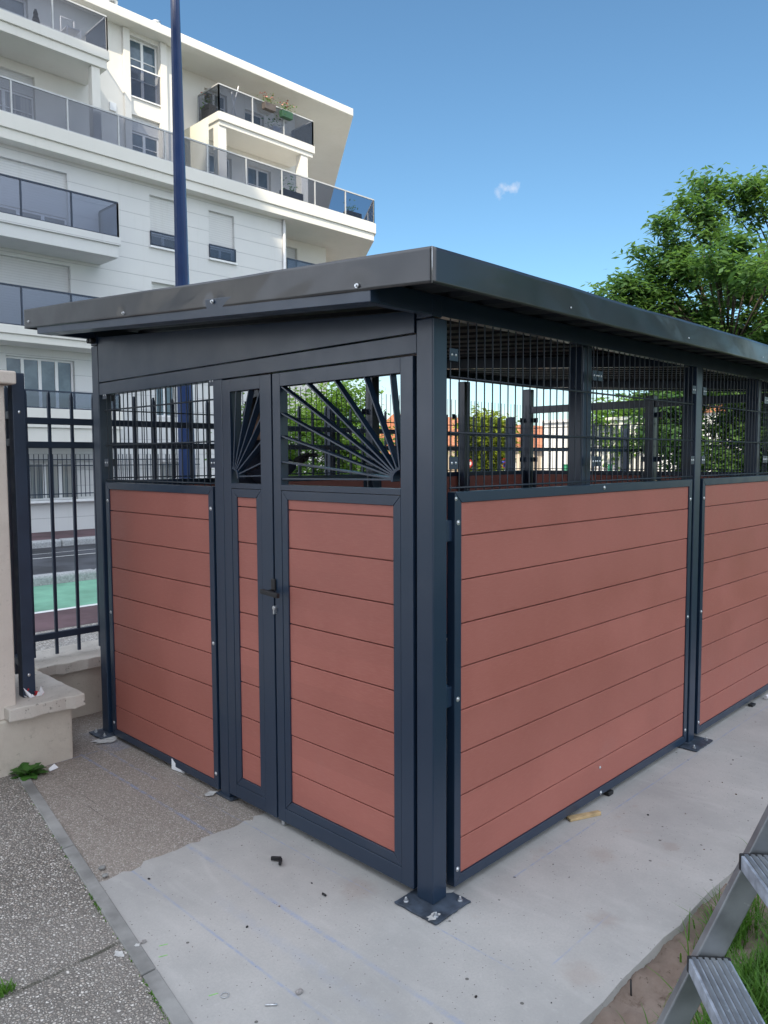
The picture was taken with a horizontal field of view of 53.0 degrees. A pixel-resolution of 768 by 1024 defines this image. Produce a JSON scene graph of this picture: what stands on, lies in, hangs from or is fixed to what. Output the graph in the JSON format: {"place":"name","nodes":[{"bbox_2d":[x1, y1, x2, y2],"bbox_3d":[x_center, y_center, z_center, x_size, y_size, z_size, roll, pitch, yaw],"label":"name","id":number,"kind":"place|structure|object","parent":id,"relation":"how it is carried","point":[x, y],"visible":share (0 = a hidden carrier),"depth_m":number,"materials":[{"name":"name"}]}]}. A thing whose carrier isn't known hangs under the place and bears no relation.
{"place":"outdoors","nodes":[
{"label":"outdoors","id":0,"kind":"place"},
{"bbox_2d":[0,370,15,720],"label":"gate pillar","id":1,"kind":"structure","parent":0,"point":[7,677],"depth_m":3.86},
{"bbox_2d":[32,9,39,22],"bbox_3d":[-9.848,-13.974,21.767,0.251,0.470,0.251,4,6,44],"label":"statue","id":2,"kind":"object","parent":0,"point":[35,17],"visible":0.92,"depth_m":21.70,"materials":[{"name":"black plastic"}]},
{"bbox_2d":[32,529,94,540],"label":"pavement","id":3,"kind":"structure","parent":0,"point":[62,534],"depth_m":22.02,"materials":[{"name":"grey concrete"}]},
{"bbox_2d":[32,546,95,574],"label":"road","id":4,"kind":"structure","parent":0,"point":[42,564],"depth_m":17.72,"materials":[{"name":"grey asphalt"}]},
{"bbox_2d":[32,544,94,550],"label":"gutter","id":5,"kind":"object","parent":4,"relation":"on","point":[48,548],"depth_m":20.32,"materials":[{"name":"concrete"}]},
{"bbox_2d":[34,579,96,611],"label":"cycle lane","id":6,"kind":"structure","parent":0,"point":[43,596],"depth_m":13.13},
{"bbox_2d":[35,605,97,631],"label":"red pavement","id":7,"kind":"structure","parent":0,"point":[66,618],"depth_m":11.22,"materials":[{"name":"asphalt"}]},
{"bbox_2d":[35,623,97,650],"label":"street pavement","id":8,"kind":"structure","parent":0,"point":[48,644],"depth_m":9.92,"materials":[{"name":"grey concrete"}]},
{"bbox_2d":[170,0,195,478],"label":"street lamp","id":9,"kind":"object","parent":8,"relation":"on","point":[181,239],"visible":0.29,"depth_m":9.02,"materials":[{"name":"blue metal"}]},
{"bbox_2d":[35,546,97,632],"bbox_3d":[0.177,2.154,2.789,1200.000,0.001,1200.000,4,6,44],"label":"ground","id":10,"kind":"structure","parent":0,"point":[65,609],"depth_m":11.88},
{"bbox_2d":[0,640,101,777],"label":"wall","id":11,"kind":"structure","parent":10,"relation":"on","point":[35,729],"depth_m":4.08,"materials":[{"name":"beige paint"}]},
{"bbox_2d":[4,373,35,697],"bbox_3d":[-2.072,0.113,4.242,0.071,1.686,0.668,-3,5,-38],"label":"fence post","id":12,"kind":"object","parent":11,"relation":"on","point":[18,506],"visible":0.78,"depth_m":4.00,"materials":[{"name":"metal"}]},
{"bbox_2d":[24,686,43,697],"bbox_3d":[-1.845,0.942,4.043,0.059,0.055,0.111,4,6,44],"label":"barrier tape","id":13,"kind":"object","parent":11,"relation":"on","point":[40,692],"visible":1,"depth_m":4.04,"materials":[{"name":"white plastic"}]},
{"bbox_2d":[25,390,677,657],"bbox_3d":[1.199,-0.174,8.113,0.100,1.662,9.940,4,6,44],"label":"metal fence","id":14,"kind":"object","parent":11,"relation":"on","point":[71,421],"visible":0.2,"depth_m":5.13,"materials":[{"name":"metal"}]},
{"bbox_2d":[32,536,94,548],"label":"kerb","id":15,"kind":"structure","parent":10,"relation":"on","point":[61,542],"depth_m":20.65,"materials":[{"name":"concrete"}]},
{"bbox_2d":[33,569,96,585],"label":"kerb","id":16,"kind":"structure","parent":10,"relation":"on","point":[61,577],"depth_m":14.47,"materials":[{"name":"concrete"}]},
{"bbox_2d":[35,603,96,613],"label":"white lane line","id":17,"kind":"object","parent":10,"relation":"on","point":[65,608],"depth_m":11.96,"materials":[{"name":"paint"}]},
{"bbox_2d":[0,0,375,532],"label":"apartment building","id":18,"kind":"structure","parent":10,"relation":"on","point":[86,176],"depth_m":24.39,"materials":[{"name":"white paint"}]},
{"bbox_2d":[0,0,25,17],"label":"window","id":19,"kind":"structure","parent":18,"relation":"in","point":[18,7],"depth_m":22.75,"materials":[{"name":"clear glass"}]},
{"bbox_2d":[0,88,33,119],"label":"window","id":20,"kind":"structure","parent":18,"relation":"in","point":[22,105],"depth_m":22.92,"materials":[{"name":"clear glass"}]},
{"bbox_2d":[0,205,66,224],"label":"window","id":21,"kind":"structure","parent":18,"relation":"in","point":[7,209],"depth_m":22.34,"materials":[{"name":"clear glass"}]},
{"bbox_2d":[6,356,73,409],"bbox_3d":[-10.140,-3.756,22.678,0.051,1.500,1.970,4,6,44],"label":"window","id":22,"kind":"structure","parent":18,"relation":"in","point":[39,374],"depth_m":22.78,"materials":[{"name":"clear glass"}]},
{"bbox_2d":[30,462,75,500],"bbox_3d":[-9.942,-0.927,23.066,0.051,1.120,1.400,4,6,44],"label":"window","id":23,"kind":"structure","parent":18,"relation":"in","point":[38,497],"depth_m":22.99,"materials":[{"name":"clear glass"}]},
{"bbox_2d":[60,16,80,39],"bbox_3d":[-9.287,-14.258,22.823,0.430,0.886,0.450,4,6,44],"label":"balcony chair","id":24,"kind":"object","parent":18,"relation":"on","point":[69,30],"visible":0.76,"depth_m":22.81,"materials":[{"name":"white paint"}]},
{"bbox_2d":[130,38,156,103],"bbox_3d":[-8.068,-14.659,25.653,0.051,1.900,1.060,4,6,44],"label":"window","id":25,"kind":"structure","parent":18,"relation":"in","point":[143,56],"depth_m":25.68,"materials":[{"name":"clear glass"}]},
{"bbox_2d":[132,131,158,156],"bbox_3d":[-8.056,-11.965,25.841,0.051,1.340,1.060,4,6,44],"label":"window","id":26,"kind":"structure","parent":18,"relation":"in","point":[142,143],"depth_m":25.84,"materials":[{"name":"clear glass"}]},
{"bbox_2d":[151,234,174,249],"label":"window","id":27,"kind":"structure","parent":18,"relation":"in","point":[159,240],"depth_m":25.27,"materials":[{"name":"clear glass"}]},
{"bbox_2d":[156,387,174,416],"bbox_3d":[-7.304,-3.810,25.574,0.051,1.300,0.750,4,6,44],"label":"window","id":28,"kind":"structure","parent":18,"relation":"in","point":[168,389],"depth_m":25.56,"materials":[{"name":"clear glass"}]},
{"bbox_2d":[161,462,176,478],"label":"window","id":29,"kind":"structure","parent":18,"relation":"in","point":[164,466],"depth_m":25.74,"materials":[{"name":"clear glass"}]},
{"bbox_2d":[200,92,215,119],"bbox_3d":[-6.373,-14.627,27.782,0.500,0.964,0.587,4,6,44],"label":"planter","id":30,"kind":"object","parent":18,"relation":"on","point":[209,109],"visible":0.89,"depth_m":27.68,"materials":[{"name":"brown wood"}]},
{"bbox_2d":[204,90,224,111],"bbox_3d":[-6.367,-14.912,28.736,0.051,1.400,1.000,4,6,44],"label":"window","id":31,"kind":"structure","parent":18,"relation":"in","point":[213,96],"depth_m":28.78,"materials":[{"name":"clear glass"}]},
{"bbox_2d":[209,154,229,178],"bbox_3d":[-6.250,-12.401,29.018,0.051,1.950,1.000,4,6,44],"label":"window","id":32,"kind":"structure","parent":18,"relation":"in","point":[211,157],"depth_m":28.81,"materials":[{"name":"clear glass"}]},
{"bbox_2d":[210,247,232,260],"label":"window","id":33,"kind":"structure","parent":18,"relation":"in","point":[218,253],"depth_m":26.86,"materials":[{"name":"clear glass"}]},
{"bbox_2d":[245,111,261,125],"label":"window","id":34,"kind":"structure","parent":18,"relation":"in","point":[257,120],"depth_m":30.02,"materials":[{"name":"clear glass"}]},
{"bbox_2d":[248,166,268,190],"bbox_3d":[-4.990,-12.496,30.300,0.051,1.950,1.100,4,6,44],"label":"window","id":35,"kind":"structure","parent":18,"relation":"in","point":[258,178],"depth_m":30.31,"materials":[{"name":"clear glass"}]},
{"bbox_2d":[256,92,280,112],"bbox_3d":[-4.199,-15.131,28.383,0.540,0.627,1.114,4,6,44],"label":"flower box","id":36,"kind":"object","parent":18,"relation":"hanging from","point":[269,107],"visible":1,"depth_m":28.34,"materials":[{"name":"brown plastic"}]},
{"bbox_2d":[259,114,287,132],"bbox_3d":[-4.154,-14.690,29.037,0.522,0.895,1.416,4,6,44],"label":"planter","id":37,"kind":"object","parent":18,"relation":"on","point":[275,128],"visible":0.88,"depth_m":28.99,"materials":[{"name":"white plastic"}]},
{"bbox_2d":[278,100,296,120],"bbox_3d":[-3.654,-15.160,28.918,0.543,0.684,0.905,4,6,44],"label":"flower box","id":38,"kind":"object","parent":18,"relation":"hanging from","point":[285,114],"visible":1,"depth_m":28.91,"materials":[{"name":"green plastic"}]},
{"bbox_2d":[279,175,302,200],"bbox_3d":[-3.488,-12.025,28.558,0.489,1.039,0.928,4,6,44],"label":"planter","id":39,"kind":"object","parent":18,"relation":"on","point":[292,194],"visible":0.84,"depth_m":28.42,"materials":[{"name":"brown wood"}]},
{"bbox_2d":[343,199,361,218],"bbox_3d":[-1.276,-12.136,30.841,0.465,0.922,0.818,4,6,44],"label":"planter","id":40,"kind":"object","parent":18,"relation":"on","point":[352,213],"visible":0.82,"depth_m":30.77,"materials":[{"name":"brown wood"}]},
{"bbox_2d":[205,379,394,475],"bbox_3d":[-1.184,-0.788,15.277,4.698,4.356,3.883,4,6,44],"label":"young tree","id":41,"kind":"object","parent":10,"relation":"on","point":[319,440],"visible":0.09,"depth_m":14.30,"materials":[{"name":"green plant"}]},
{"bbox_2d":[448,404,520,470],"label":"broadleaf tree","id":42,"kind":"object","parent":10,"relation":"on","point":[495,418],"visible":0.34,"depth_m":44.09,"materials":[{"name":"green plant"}]},
{"bbox_2d":[540,416,643,470],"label":"hall","id":43,"kind":"structure","parent":10,"relation":"on","point":[553,445],"depth_m":50.48,"materials":[{"name":"white paint"}]},
{"bbox_2d":[591,390,642,470],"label":"broadleaf tree","id":44,"kind":"object","parent":10,"relation":"on","point":[609,414],"visible":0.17,"depth_m":47.90,"materials":[{"name":"green plant"}]},
{"bbox_2d":[658,405,740,471],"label":"block","id":45,"kind":"structure","parent":10,"relation":"on","point":[707,414],"depth_m":41.93,"materials":[{"name":"beige concrete"}]},
{"bbox_2d":[0,774,170,1023],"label":"pavement","id":46,"kind":"structure","parent":0,"point":[60,945],"depth_m":2.54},
{"bbox_2d":[0,977,17,997],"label":"grass tuft","id":47,"kind":"object","parent":46,"relation":"on","point":[3,989],"visible":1,"depth_m":2.32,"materials":[{"name":"green plant"}]},
{"bbox_2d":[25,791,169,1023],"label":"joint moss","id":48,"kind":"object","parent":46,"relation":"on","point":[146,984],"visible":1,"depth_m":2.41,"materials":[{"name":"green plant"}]},
{"bbox_2d":[16,774,192,1023],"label":"edging strip","id":49,"kind":"object","parent":46,"relation":"on","point":[169,1003],"visible":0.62,"depth_m":2.68,"materials":[{"name":"concrete"}]},
{"bbox_2d":[114,951,123,956],"bbox_3d":[-0.856,1.428,2.488,0.033,0.001,0.040,-1,4,-14],"label":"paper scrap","id":50,"kind":"object","parent":46,"relation":"on","point":[119,953],"visible":1,"depth_m":2.48,"materials":[{"name":"white paper"}]},
{"bbox_2d":[231,86,238,115],"bbox_3d":[-5.384,-14.755,27.711,0.139,1.191,0.337,4,6,44],"label":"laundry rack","id":51,"kind":"object","parent":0,"point":[234,102],"visible":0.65,"depth_m":27.70,"materials":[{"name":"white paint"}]},
{"bbox_2d":[31,638,446,881],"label":"old pavement","id":52,"kind":"structure","parent":0,"point":[118,805],"depth_m":3.58,"materials":[{"name":"grey concrete"}]},
{"bbox_2d":[9,762,47,780],"bbox_3d":[-1.810,1.309,3.909,0.186,0.044,0.157,2,4,24],"label":"weed","id":53,"kind":"object","parent":52,"relation":"on","point":[24,771],"visible":1,"depth_m":3.90,"materials":[{"name":"green plant"}]},
{"bbox_2d":[49,764,57,770],"bbox_3d":[-1.714,1.319,3.976,0.027,0.022,0.052,1,4,23],"label":"paper scrap","id":54,"kind":"object","parent":52,"relation":"on","point":[53,767],"visible":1,"depth_m":3.98,"materials":[{"name":"white paper"}]},
{"bbox_2d":[91,735,117,743],"bbox_3d":[-1.589,1.297,4.397,0.128,0.001,0.154,0,4,7],"label":"cement spill","id":55,"kind":"object","parent":52,"relation":"on","point":[111,739],"visible":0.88,"depth_m":4.37,"materials":[{"name":"grey concrete"}]},
{"bbox_2d":[171,759,184,772],"bbox_3d":[-1.052,1.301,3.953,0.098,0.055,0.024,3,5,37],"label":"white wedge","id":56,"kind":"object","parent":52,"relation":"on","point":[174,767],"visible":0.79,"depth_m":3.96,"materials":[{"name":"plastic"}]},
{"bbox_2d":[205,791,216,795],"bbox_3d":[-0.831,1.343,3.677,0.049,0.001,0.067,1,4,19],"label":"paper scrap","id":57,"kind":"object","parent":52,"relation":"on","point":[209,793],"visible":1,"depth_m":3.67,"materials":[{"name":"white paper"}]},
{"bbox_2d":[379,415,470,471],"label":"house","id":58,"kind":"structure","parent":0,"point":[393,436],"depth_m":63.01,"materials":[{"name":"orange brick"}]},
{"bbox_2d":[100,690,767,1023],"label":"concrete slab","id":59,"kind":"structure","parent":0,"point":[623,878],"depth_m":2.71,"materials":[{"name":"grey concrete"}]},
{"bbox_2d":[271,856,281,864],"bbox_3d":[-0.419,1.376,3.047,0.066,0.015,0.036,4,6,44],"label":"bracket","id":60,"kind":"object","parent":59,"relation":"on","point":[277,858],"visible":1,"depth_m":3.05,"materials":[{"name":"black plastic"}]},
{"bbox_2d":[295,988,302,994],"bbox_3d":[-0.253,1.435,2.304,0.019,0.013,0.026,4,6,44],"label":"pebble","id":61,"kind":"object","parent":59,"relation":"on","point":[299,991],"visible":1,"depth_m":2.30,"materials":[{"name":"grey stone"}]},
{"bbox_2d":[24,246,767,924],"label":"waste shelter","id":62,"kind":"object","parent":59,"relation":"on","point":[274,642],"visible":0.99,"depth_m":3.32,"materials":[{"name":"paint"}]},
{"bbox_2d":[222,374,278,817],"bbox_3d":[-0.590,0.369,3.440,0.371,1.921,0.042,4,6,44],"label":"door","id":63,"kind":"structure","parent":62,"relation":"in","point":[248,507],"depth_m":3.43,"materials":[{"name":"paint"}]},
{"bbox_2d":[260,355,416,888],"bbox_3d":[-0.198,0.410,3.013,0.824,1.947,0.106,4,6,44],"label":"door","id":64,"kind":"structure","parent":62,"relation":"in","point":[344,584],"depth_m":2.98,"materials":[{"name":"paint"}]},
{"bbox_2d":[427,912,439,919],"bbox_3d":[0.172,1.402,2.668,0.034,0.001,0.061,4,6,44],"label":"anchor bolt","id":65,"kind":"object","parent":62,"relation":"on","point":[430,917],"visible":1,"depth_m":2.67,"materials":[{"name":"silver metal"}]},
{"bbox_2d":[446,883,454,892],"bbox_3d":[0.216,1.391,2.830,0.091,0.001,0.059,-3,5,-31],"label":"cement spill","id":66,"kind":"object","parent":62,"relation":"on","point":[449,889],"visible":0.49,"depth_m":2.83,"materials":[{"name":"grey concrete"}]},
{"bbox_2d":[148,759,762,1019],"bbox_3d":[0.868,1.380,3.062,3.346,0.004,1.182,-2,4,-24],"label":"grit","id":67,"kind":"object","parent":59,"relation":"on","point":[552,864],"visible":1,"depth_m":2.93,"materials":[{"name":"grey stone"}]},
{"bbox_2d":[566,810,600,821],"bbox_3d":[0.886,1.347,3.421,0.166,0.017,0.037,-2,4,-22],"label":"wood scrap","id":68,"kind":"object","parent":59,"relation":"on","point":[580,816],"visible":0.91,"depth_m":3.41,"materials":[{"name":"beige wood"}]},
{"bbox_2d":[603,789,612,795],"bbox_3d":[1.054,1.329,3.660,0.060,0.020,0.045,4,6,44],"label":"shim","id":69,"kind":"object","parent":59,"relation":"on","point":[609,792],"visible":0.49,"depth_m":3.64,"materials":[{"name":"black plastic"}]},
{"bbox_2d":[117,0,767,438],"label":"sky","id":70,"kind":"structure","parent":0,"point":[538,138],"materials":[{"name":"blue"}]},
{"bbox_2d":[516,425,541,469],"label":"house","id":71,"kind":"structure","parent":0,"point":[539,453],"depth_m":57.20,"materials":[{"name":"beige tile"}]},
{"bbox_2d":[580,162,767,471],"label":"ash tree","id":72,"kind":"object","parent":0,"point":[719,270],"visible":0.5,"depth_m":10.25,"materials":[{"name":"green plant"}]},
{"bbox_2d":[591,883,767,1023],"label":"soil strip","id":73,"kind":"object","parent":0,"point":[650,987],"visible":0.32,"depth_m":2.39,"materials":[{"name":"brown soil"}]},
{"bbox_2d":[630,979,631,995],"bbox_3d":[0.751,1.472,2.340,0.011,0.102,0.008,4,6,44],"label":"steel pin","id":74,"kind":"object","parent":73,"relation":"in","point":[630,987],"visible":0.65,"depth_m":2.34,"materials":[{"name":"grey metal"}]},
{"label":"lawn ground","id":75,"kind":"structure","parent":0,"visible":0},
{"bbox_2d":[614,837,767,1023],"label":"lawn","id":76,"kind":"structure","parent":75,"relation":"on","point":[750,978],"depth_m":2.42,"materials":[{"name":"green plant"}]},
{"bbox_2d":[656,805,767,1023],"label":"step ladder","id":77,"kind":"object","parent":75,"relation":"on","point":[709,978],"visible":1,"depth_m":1.55,"materials":[{"name":"metal"}]}
]}

